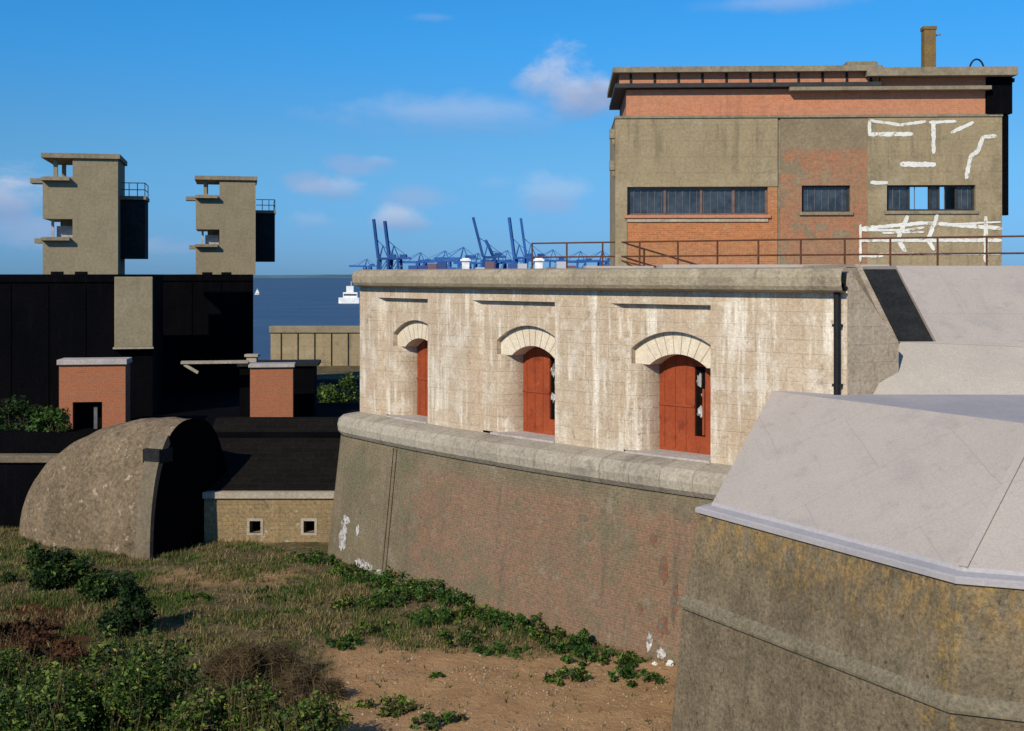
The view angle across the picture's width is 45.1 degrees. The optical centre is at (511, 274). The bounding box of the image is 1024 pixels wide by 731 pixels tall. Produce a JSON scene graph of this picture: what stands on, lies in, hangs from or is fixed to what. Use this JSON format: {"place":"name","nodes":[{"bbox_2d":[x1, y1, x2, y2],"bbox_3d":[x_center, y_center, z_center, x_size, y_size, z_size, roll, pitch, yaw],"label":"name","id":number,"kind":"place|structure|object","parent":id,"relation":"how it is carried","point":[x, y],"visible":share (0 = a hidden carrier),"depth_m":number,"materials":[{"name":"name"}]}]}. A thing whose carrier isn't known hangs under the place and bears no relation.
{"place":"outdoors","nodes":[
{"label":"outdoors","id":0,"kind":"place"},
{"bbox_2d":[30,153,149,273],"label":"observation tower","id":1,"kind":"structure","parent":0,"point":[96,213],"depth_m":57.09,"materials":[{"name":"concrete"}]},
{"bbox_2d":[57,226,72,236],"bbox_3d":[-20.839,-2.015,57.576,0.750,0.530,0.040,0,0,-12],"label":"window pane","id":2,"kind":"structure","parent":1,"relation":"in","point":[62,231],"depth_m":57.55,"materials":[{"name":"grey glass"}]},
{"bbox_2d":[186,175,275,273],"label":"observation tower","id":3,"kind":"structure","parent":0,"point":[237,226],"depth_m":70.06,"materials":[{"name":"concrete"}]},
{"bbox_2d":[205,235,218,243],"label":"window pane","id":4,"kind":"structure","parent":3,"relation":"in","point":[209,239],"depth_m":70.56,"materials":[{"name":"glass"}]},
{"bbox_2d":[253,274,351,277],"bbox_3d":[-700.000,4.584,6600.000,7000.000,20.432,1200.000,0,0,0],"label":"shore","id":5,"kind":"structure","parent":0,"point":[302,276],"depth_m":6094.99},
{"bbox_2d":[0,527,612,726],"bbox_3d":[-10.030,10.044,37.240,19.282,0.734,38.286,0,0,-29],"label":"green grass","id":6,"kind":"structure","parent":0,"point":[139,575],"depth_m":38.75,"materials":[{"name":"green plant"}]},
{"bbox_2d":[253,278,359,359],"bbox_3d":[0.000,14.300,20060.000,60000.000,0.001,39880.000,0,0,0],"label":"sea","id":7,"kind":"structure","parent":0,"point":[295,301],"depth_m":578.44,"materials":[{"name":"liquid"}]},
{"bbox_2d":[339,281,359,302],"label":"white ferry","id":8,"kind":"object","parent":7,"relation":"on","point":[350,295],"visible":0.95,"depth_m":620.47,"materials":[{"name":"paint"}]},
{"bbox_2d":[349,259,376,269],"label":"quay crane","id":9,"kind":"object","parent":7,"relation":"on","point":[369,266],"visible":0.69,"depth_m":2549.57,"materials":[{"name":"blue paint"}]},
{"bbox_2d":[396,252,433,264],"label":"quay crane","id":10,"kind":"object","parent":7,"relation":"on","point":[417,262],"visible":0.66,"depth_m":2209.34,"materials":[{"name":"blue paint"}]},
{"bbox_2d":[408,255,494,268],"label":"container ship","id":11,"kind":"object","parent":7,"relation":"on","point":[466,260],"visible":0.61,"depth_m":1643.00,"materials":[{"name":"white paint"}]},
{"bbox_2d":[0,366,713,730],"bbox_3d":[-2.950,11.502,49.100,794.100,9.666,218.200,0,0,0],"label":"ground","id":12,"kind":"structure","parent":0,"point":[480,704],"depth_m":32.40,"materials":[{"name":"brown soil"}]},
{"bbox_2d":[0,453,58,527],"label":"wall","id":13,"kind":"structure","parent":12,"relation":"on","point":[19,473],"depth_m":50.20,"materials":[{"name":"black paint"}]},
{"bbox_2d":[0,612,63,645],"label":"dead bracken","id":14,"kind":"object","parent":12,"relation":"on","point":[27,624],"visible":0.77,"depth_m":34.99,"materials":[{"name":"brown plant"}]},
{"bbox_2d":[0,624,65,712],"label":"bramble bush","id":15,"kind":"object","parent":12,"relation":"on","point":[10,669],"visible":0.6,"depth_m":29.49,"materials":[{"name":"green plant"}]},
{"bbox_2d":[0,542,97,592],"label":"dark bush","id":16,"kind":"object","parent":12,"relation":"on","point":[50,571],"visible":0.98,"depth_m":40.79,"materials":[{"name":"green plant"}]},
{"bbox_2d":[0,641,126,730],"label":"bramble bush","id":17,"kind":"object","parent":12,"relation":"on","point":[53,707],"visible":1,"depth_m":26.66,"materials":[{"name":"green plant"}]},
{"bbox_2d":[7,634,119,671],"bbox_3d":[-12.115,10.067,32.727,3.283,0.937,2.162,0,0,0],"label":"dead bracken","id":18,"kind":"object","parent":12,"relation":"on","point":[70,643],"visible":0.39,"depth_m":32.78,"materials":[{"name":"brown plant"}]},
{"bbox_2d":[75,568,133,602],"bbox_3d":[-13.026,9.866,39.392,1.690,1.100,1.579,0,0,38],"label":"dark bush","id":19,"kind":"object","parent":12,"relation":"on","point":[95,586],"visible":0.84,"depth_m":39.00,"materials":[{"name":"green plant"}]},
{"bbox_2d":[19,417,225,559],"bbox_3d":[-15.834,7.938,48.434,8.050,5.025,4.886,0,0,23],"label":"vaulted bunker","id":20,"kind":"object","parent":12,"relation":"on","point":[135,488],"visible":0.94,"depth_m":46.28,"materials":[{"name":"concrete"}]},
{"bbox_2d":[94,569,159,639],"bbox_3d":[-11.028,9.361,35.212,1.699,1.981,1.822,0,0,0],"label":"dark bush","id":21,"kind":"object","parent":12,"relation":"on","point":[134,600],"visible":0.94,"depth_m":35.08,"materials":[{"name":"green plant"}]},
{"bbox_2d":[71,607,211,730],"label":"bramble bush","id":22,"kind":"object","parent":12,"relation":"on","point":[128,695],"visible":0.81,"depth_m":27.47,"materials":[{"name":"green plant"}]},
{"bbox_2d":[0,379,359,451],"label":"terrace","id":23,"kind":"structure","parent":12,"relation":"on","point":[210,407],"depth_m":56.87,"materials":[{"name":"black paint"}]},
{"bbox_2d":[0,395,45,430],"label":"leafy bush","id":24,"kind":"object","parent":23,"relation":"on","point":[16,405],"visible":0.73,"depth_m":52.30,"materials":[{"name":"green plant"}]},
{"bbox_2d":[17,405,71,432],"bbox_3d":[-19.325,6.250,51.641,2.222,1.625,1.479,0,0,11],"label":"leafy bush","id":25,"kind":"object","parent":23,"relation":"on","point":[53,419],"visible":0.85,"depth_m":51.56,"materials":[{"name":"green plant"}]},
{"bbox_2d":[0,274,162,419],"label":"gun battery","id":26,"kind":"object","parent":23,"relation":"on","point":[47,321],"visible":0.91,"depth_m":56.27,"materials":[{"name":"black paint"}]},
{"bbox_2d":[57,357,131,429],"bbox_3d":[-17.754,5.302,52.560,2.846,3.494,1.370,0,0,-8],"label":"brick hut","id":27,"kind":"object","parent":23,"relation":"on","point":[94,392],"visible":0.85,"depth_m":52.07,"materials":[{"name":"brick"}]},
{"bbox_2d":[74,402,101,427],"bbox_3d":[-17.809,6.067,52.916,2.096,1.964,0.050,0,0,-8],"label":"doorway","id":28,"kind":"structure","parent":27,"relation":"in","point":[83,411],"depth_m":52.84,"materials":[{"name":"black"}]},
{"bbox_2d":[163,274,252,392],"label":"gun battery","id":29,"kind":"object","parent":23,"relation":"on","point":[206,317],"visible":0.21,"depth_m":68.94,"materials":[{"name":"black paint"}]},
{"bbox_2d":[181,360,248,373],"bbox_3d":[-13.402,4.155,55.681,2.950,0.565,0.550,0,0,-10],"label":"concrete canopy","id":30,"kind":"object","parent":29,"relation":"attached to","point":[185,363],"visible":1,"depth_m":55.38,"materials":[{"name":"grey concrete"}]},
{"bbox_2d":[248,362,295,416],"bbox_3d":[-10.594,5.195,54.560,1.990,2.570,1.370,0,0,-8],"label":"brick hut","id":31,"kind":"object","parent":23,"relation":"on","point":[271,389],"visible":0.96,"depth_m":54.00,"materials":[{"name":"brick"}]},
{"bbox_2d":[237,359,320,415],"bbox_3d":[-10.944,5.540,58.253,3.720,2.920,2.450,0,0,-6],"label":"annex","id":32,"kind":"object","parent":23,"relation":"on","point":[305,386],"visible":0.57,"depth_m":57.30,"materials":[{"name":"brown brick"}]},
{"bbox_2d":[244,354,259,361],"bbox_3d":[-11.951,3.820,56.800,0.610,0.360,0.560,0,0,0],"label":"roof vent","id":33,"kind":"object","parent":32,"relation":"on","point":[252,357],"visible":0.93,"depth_m":56.60,"materials":[{"name":"beige concrete"}]},
{"bbox_2d":[317,372,359,402],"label":"leafy bush","id":34,"kind":"object","parent":23,"relation":"on","point":[328,394],"visible":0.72,"depth_m":63.63,"materials":[{"name":"green plant"}]},
{"bbox_2d":[155,590,211,603],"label":"ground weed","id":35,"kind":"object","parent":12,"relation":"on","point":[191,596],"visible":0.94,"depth_m":39.20,"materials":[{"name":"green plant"}]},
{"bbox_2d":[155,652,282,730],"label":"bramble bush","id":36,"kind":"object","parent":12,"relation":"on","point":[196,714],"visible":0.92,"depth_m":26.81,"materials":[{"name":"green plant"}]},
{"bbox_2d":[200,636,312,690],"bbox_3d":[-6.531,9.862,31.402,2.933,1.573,2.475,0,0,-30],"label":"dry thicket","id":37,"kind":"object","parent":12,"relation":"on","point":[241,657],"visible":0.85,"depth_m":31.09,"materials":[{"name":"brown plant"}]},
{"bbox_2d":[202,417,339,542],"bbox_3d":[-9.432,8.425,50.050,6.170,4.750,5.100,0,0,0],"label":"loophole gallery","id":38,"kind":"object","parent":12,"relation":"on","point":[272,490],"visible":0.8,"depth_m":48.20,"materials":[{"name":"brick"}]},
{"bbox_2d":[250,584,307,600],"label":"ground weed","id":39,"kind":"object","parent":12,"relation":"on","point":[268,596],"visible":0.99,"depth_m":40.01,"materials":[{"name":"green plant"}]},
{"bbox_2d":[237,678,353,730],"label":"bramble bush","id":40,"kind":"object","parent":12,"relation":"on","point":[308,714],"visible":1,"depth_m":26.36,"materials":[{"name":"green plant"}]},
{"bbox_2d":[281,548,327,563],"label":"ground weed","id":41,"kind":"object","parent":12,"relation":"on","point":[300,555],"visible":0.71,"depth_m":44.39,"materials":[{"name":"green plant"}]},
{"bbox_2d":[270,659,350,707],"bbox_3d":[-4.963,10.035,30.013,2.022,1.281,2.027,0,0,-41],"label":"dry thicket","id":42,"kind":"object","parent":12,"relation":"on","point":[298,676],"visible":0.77,"depth_m":29.84,"materials":[{"name":"brown plant"}]},
{"bbox_2d":[269,325,359,365],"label":"sea wall","id":43,"kind":"structure","parent":12,"relation":"on","point":[333,345],"depth_m":92.00,"materials":[{"name":"beige concrete"}]},
{"bbox_2d":[306,550,335,565],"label":"wall weed","id":44,"kind":"object","parent":12,"relation":"on","point":[313,557],"depth_m":43.91,"materials":[{"name":"green plant"}]},
{"bbox_2d":[317,383,337,395],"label":"leafy bush","id":45,"kind":"object","parent":12,"relation":"on","point":[319,388],"visible":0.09,"depth_m":67.32,"materials":[{"name":"green plant"}]},
{"bbox_2d":[0,526,671,730],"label":"dry grass","id":46,"kind":"structure","parent":12,"relation":"on","point":[295,620],"depth_m":37.47,"materials":[{"name":"plant"}]},
{"bbox_2d":[324,560,361,576],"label":"wall weed","id":47,"kind":"object","parent":12,"relation":"on","point":[342,569],"depth_m":42.28,"materials":[{"name":"green plant"}]},
{"bbox_2d":[324,633,363,650],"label":"ground weed","id":48,"kind":"object","parent":12,"relation":"on","point":[342,646],"visible":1,"depth_m":34.41,"materials":[{"name":"green plant"}]},
{"bbox_2d":[330,593,380,613],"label":"ground weed","id":49,"kind":"object","parent":12,"relation":"on","point":[369,603],"visible":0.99,"depth_m":37.96,"materials":[{"name":"green plant"}]},
{"bbox_2d":[341,565,394,584],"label":"wall weed","id":50,"kind":"object","parent":12,"relation":"on","point":[366,573],"depth_m":41.46,"materials":[{"name":"green plant"}]},
{"bbox_2d":[349,617,398,635],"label":"ground weed","id":51,"kind":"object","parent":12,"relation":"on","point":[367,625],"visible":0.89,"depth_m":35.75,"materials":[{"name":"green plant"}]},
{"bbox_2d":[354,586,412,608],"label":"ground weed","id":52,"kind":"object","parent":12,"relation":"on","point":[376,596],"visible":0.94,"depth_m":38.56,"materials":[{"name":"green plant"}]},
{"bbox_2d":[353,693,419,717],"bbox_3d":[-2.985,10.222,29.398,1.196,0.405,1.572,0,0,-40],"label":"ground weed","id":53,"kind":"object","parent":12,"relation":"on","point":[400,699],"visible":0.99,"depth_m":29.33,"materials":[{"name":"green plant"}]},
{"bbox_2d":[362,570,414,589],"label":"wall weed","id":54,"kind":"object","parent":12,"relation":"on","point":[385,579],"depth_m":40.52,"materials":[{"name":"green plant"}]},
{"bbox_2d":[382,574,425,600],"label":"wall weed","id":55,"kind":"object","parent":12,"relation":"on","point":[401,586],"depth_m":39.58,"materials":[{"name":"green plant"}]},
{"bbox_2d":[404,604,457,627],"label":"ground weed","id":56,"kind":"object","parent":12,"relation":"on","point":[443,611],"visible":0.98,"depth_m":36.56,"materials":[{"name":"green plant"}]},
{"bbox_2d":[411,578,453,602],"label":"wall weed","id":57,"kind":"object","parent":12,"relation":"on","point":[427,586],"depth_m":38.78,"materials":[{"name":"green plant"}]},
{"bbox_2d":[427,671,444,678],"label":"ground weed","id":58,"kind":"object","parent":12,"relation":"on","point":[434,675],"visible":1,"depth_m":31.43,"materials":[{"name":"green plant"}]},
{"bbox_2d":[409,708,465,730],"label":"ground weed","id":59,"kind":"object","parent":12,"relation":"on","point":[446,716],"visible":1,"depth_m":28.17,"materials":[{"name":"green plant"}]},
{"bbox_2d":[430,586,474,607],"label":"wall weed","id":60,"kind":"object","parent":12,"relation":"on","point":[455,599],"depth_m":38.03,"materials":[{"name":"green plant"}]},
{"bbox_2d":[434,619,491,646],"bbox_3d":[-1.382,10.093,34.812,1.552,0.578,1.557,0,0,-28],"label":"ground weed","id":61,"kind":"object","parent":12,"relation":"on","point":[466,635],"visible":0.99,"depth_m":34.65,"materials":[{"name":"green plant"}]},
{"bbox_2d":[453,601,496,618],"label":"wall weed","id":62,"kind":"object","parent":12,"relation":"on","point":[466,610],"depth_m":37.05,"materials":[{"name":"green plant"}]},
{"bbox_2d":[474,608,515,626],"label":"wall weed","id":63,"kind":"object","parent":12,"relation":"on","point":[494,616],"depth_m":36.31,"materials":[{"name":"green plant"}]},
{"bbox_2d":[317,636,675,730],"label":"pebbles","id":64,"kind":"object","parent":12,"relation":"on","point":[513,695],"visible":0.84,"depth_m":30.85,"materials":[{"name":"stone"}]},
{"bbox_2d":[471,640,530,656],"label":"ground weed","id":65,"kind":"object","parent":12,"relation":"on","point":[496,646],"visible":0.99,"depth_m":33.68,"materials":[{"name":"green plant"}]},
{"bbox_2d":[499,612,547,633],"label":"wall weed","id":66,"kind":"object","parent":12,"relation":"on","point":[521,619],"depth_m":35.64,"materials":[{"name":"green plant"}]},
{"bbox_2d":[533,612,546,641],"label":"tall weed","id":67,"kind":"object","parent":12,"relation":"on","point":[541,627],"visible":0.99,"depth_m":34.62,"materials":[{"name":"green plant"}]},
{"bbox_2d":[527,626,565,644],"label":"wall weed","id":68,"kind":"object","parent":12,"relation":"on","point":[542,635],"depth_m":34.66,"materials":[{"name":"green plant"}]},
{"bbox_2d":[542,665,591,686],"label":"ground weed","id":69,"kind":"object","parent":12,"relation":"on","point":[574,673],"visible":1,"depth_m":31.54,"materials":[{"name":"green plant"}]},
{"bbox_2d":[542,633,594,655],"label":"wall weed","id":70,"kind":"object","parent":12,"relation":"on","point":[562,647],"depth_m":33.84,"materials":[{"name":"green plant"}]},
{"bbox_2d":[577,627,589,646],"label":"tall weed","id":71,"kind":"object","parent":12,"relation":"on","point":[584,634],"visible":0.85,"depth_m":34.02,"materials":[{"name":"green plant"}]},
{"bbox_2d":[560,643,617,666],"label":"wall weed","id":72,"kind":"object","parent":12,"relation":"on","point":[579,654],"depth_m":33.15,"materials":[{"name":"green plant"}]},
{"bbox_2d":[328,265,898,662],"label":"stone fort","id":73,"kind":"structure","parent":12,"relation":"on","point":[669,378],"depth_m":36.15,"materials":[{"name":"beige stone"}]},
{"bbox_2d":[531,235,1023,268],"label":"roof railing","id":74,"kind":"object","parent":73,"relation":"on","point":[758,254],"visible":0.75,"depth_m":44.81,"materials":[{"name":"metal"}]},
{"bbox_2d":[607,26,1017,267],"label":"observation building","id":75,"kind":"structure","parent":73,"relation":"on","point":[853,149],"depth_m":47.69,"materials":[{"name":"beige concrete"}]},
{"bbox_2d":[625,187,770,217],"bbox_3d":[7.194,-2.819,47.981,5.629,1.215,0.380,0,0,2],"label":"window","id":76,"kind":"structure","parent":75,"relation":"in","point":[642,202],"depth_m":48.08,"materials":[{"name":"grey glass"}]},
{"bbox_2d":[799,186,852,214],"bbox_3d":[12.126,-2.889,47.766,2.052,1.144,0.380,0,0,2],"label":"window","id":77,"kind":"structure","parent":75,"relation":"in","point":[816,200],"depth_m":47.88,"materials":[{"name":"grey glass"}]},
{"bbox_2d":[884,185,978,213],"bbox_3d":[16.124,-2.907,47.591,3.564,1.109,0.380,0,0,2],"label":"window","id":78,"kind":"structure","parent":75,"relation":"in","point":[898,196],"depth_m":47.67,"materials":[{"name":"grey glass"}]},
{"bbox_2d":[802,264,1023,394],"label":"sloping parapet","id":79,"kind":"structure","parent":73,"relation":"on","point":[956,330],"depth_m":33.34,"materials":[{"name":"concrete"}]},
{"bbox_2d":[597,649,645,667],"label":"wall weed","id":80,"kind":"object","parent":12,"relation":"on","point":[625,658],"depth_m":32.70,"materials":[{"name":"green plant"}]},
{"bbox_2d":[608,663,665,687],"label":"ground weed","id":81,"kind":"object","parent":12,"relation":"on","point":[626,672],"visible":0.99,"depth_m":31.33,"materials":[{"name":"green plant"}]},
{"bbox_2d":[666,660,674,666],"bbox_3d":[4.148,10.210,32.414,0.207,0.195,0.196,0,0,30],"label":"white stone","id":82,"kind":"object","parent":12,"relation":"on","point":[670,663],"visible":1,"depth_m":32.37,"materials":[{"name":"stone"}]},
{"bbox_2d":[671,391,1023,730],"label":"parapet block","id":83,"kind":"structure","parent":12,"relation":"on","point":[857,562],"depth_m":24.64,"materials":[{"name":"concrete"}]},
{"bbox_2d":[0,0,1023,274],"label":"sky","id":84,"kind":"structure","parent":0,"point":[423,118],"materials":[{"name":"blue"}]},
{"bbox_2d":[508,255,609,268],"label":"container ship","id":85,"kind":"object","parent":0,"point":[538,262],"visible":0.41,"depth_m":1613.00,"materials":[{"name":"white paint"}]},
{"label":"container quay","id":86,"kind":"object","parent":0,"visible":0},
{"bbox_2d":[372,219,399,268],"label":"quay crane","id":87,"kind":"object","parent":86,"relation":"on","point":[379,260],"visible":0.63,"depth_m":1696.94,"materials":[{"name":"blue paint"}]},
{"bbox_2d":[383,221,410,268],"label":"quay crane","id":88,"kind":"object","parent":86,"relation":"on","point":[402,256],"visible":0.69,"depth_m":1697.96,"materials":[{"name":"blue paint"}]},
{"bbox_2d":[419,250,457,266],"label":"quay crane","id":89,"kind":"object","parent":86,"relation":"on","point":[449,264],"visible":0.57,"depth_m":2122.93,"materials":[{"name":"blue paint"}]},
{"bbox_2d":[434,247,479,268],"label":"quay crane","id":90,"kind":"object","parent":86,"relation":"on","point":[459,266],"visible":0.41,"depth_m":2040.13,"materials":[{"name":"blue paint"}]},
{"bbox_2d":[453,253,488,268],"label":"quay crane","id":91,"kind":"object","parent":86,"relation":"on","point":[476,263],"visible":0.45,"depth_m":1869.03,"materials":[{"name":"blue paint"}]},
{"bbox_2d":[472,217,505,268],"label":"quay crane","id":92,"kind":"object","parent":86,"relation":"on","point":[496,255],"visible":0.68,"depth_m":1695.23,"materials":[{"name":"blue paint"}]},
{"bbox_2d":[484,240,512,268],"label":"quay crane","id":93,"kind":"object","parent":86,"relation":"on","point":[504,265],"visible":0.52,"depth_m":1733.03,"materials":[{"name":"blue paint"}]},
{"bbox_2d":[480,250,521,263],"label":"quay crane","id":94,"kind":"object","parent":86,"relation":"on","point":[519,260],"visible":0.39,"depth_m":1952.32,"materials":[{"name":"blue paint"}]},
{"bbox_2d":[508,217,533,268],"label":"quay crane","id":95,"kind":"object","parent":86,"relation":"on","point":[514,255],"visible":0.59,"depth_m":1698.34,"materials":[{"name":"blue paint"}]},
{"bbox_2d":[520,218,548,268],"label":"quay crane","id":96,"kind":"object","parent":86,"relation":"on","point":[524,239],"visible":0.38,"depth_m":1695.85,"materials":[{"name":"blue paint"}]},
{"bbox_2d":[529,250,563,267],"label":"quay crane","id":97,"kind":"object","parent":86,"relation":"on","point":[548,260],"visible":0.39,"depth_m":2037.02,"materials":[{"name":"blue paint"}]},
{"bbox_2d":[554,251,594,267],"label":"quay crane","id":98,"kind":"object","parent":86,"relation":"on","point":[578,261],"visible":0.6,"depth_m":1867.34,"materials":[{"name":"blue paint"}]},
{"bbox_2d":[577,251,609,265],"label":"quay crane","id":99,"kind":"object","parent":86,"relation":"on","point":[606,261],"visible":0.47,"depth_m":2122.70,"materials":[{"name":"blue paint"}]}
]}

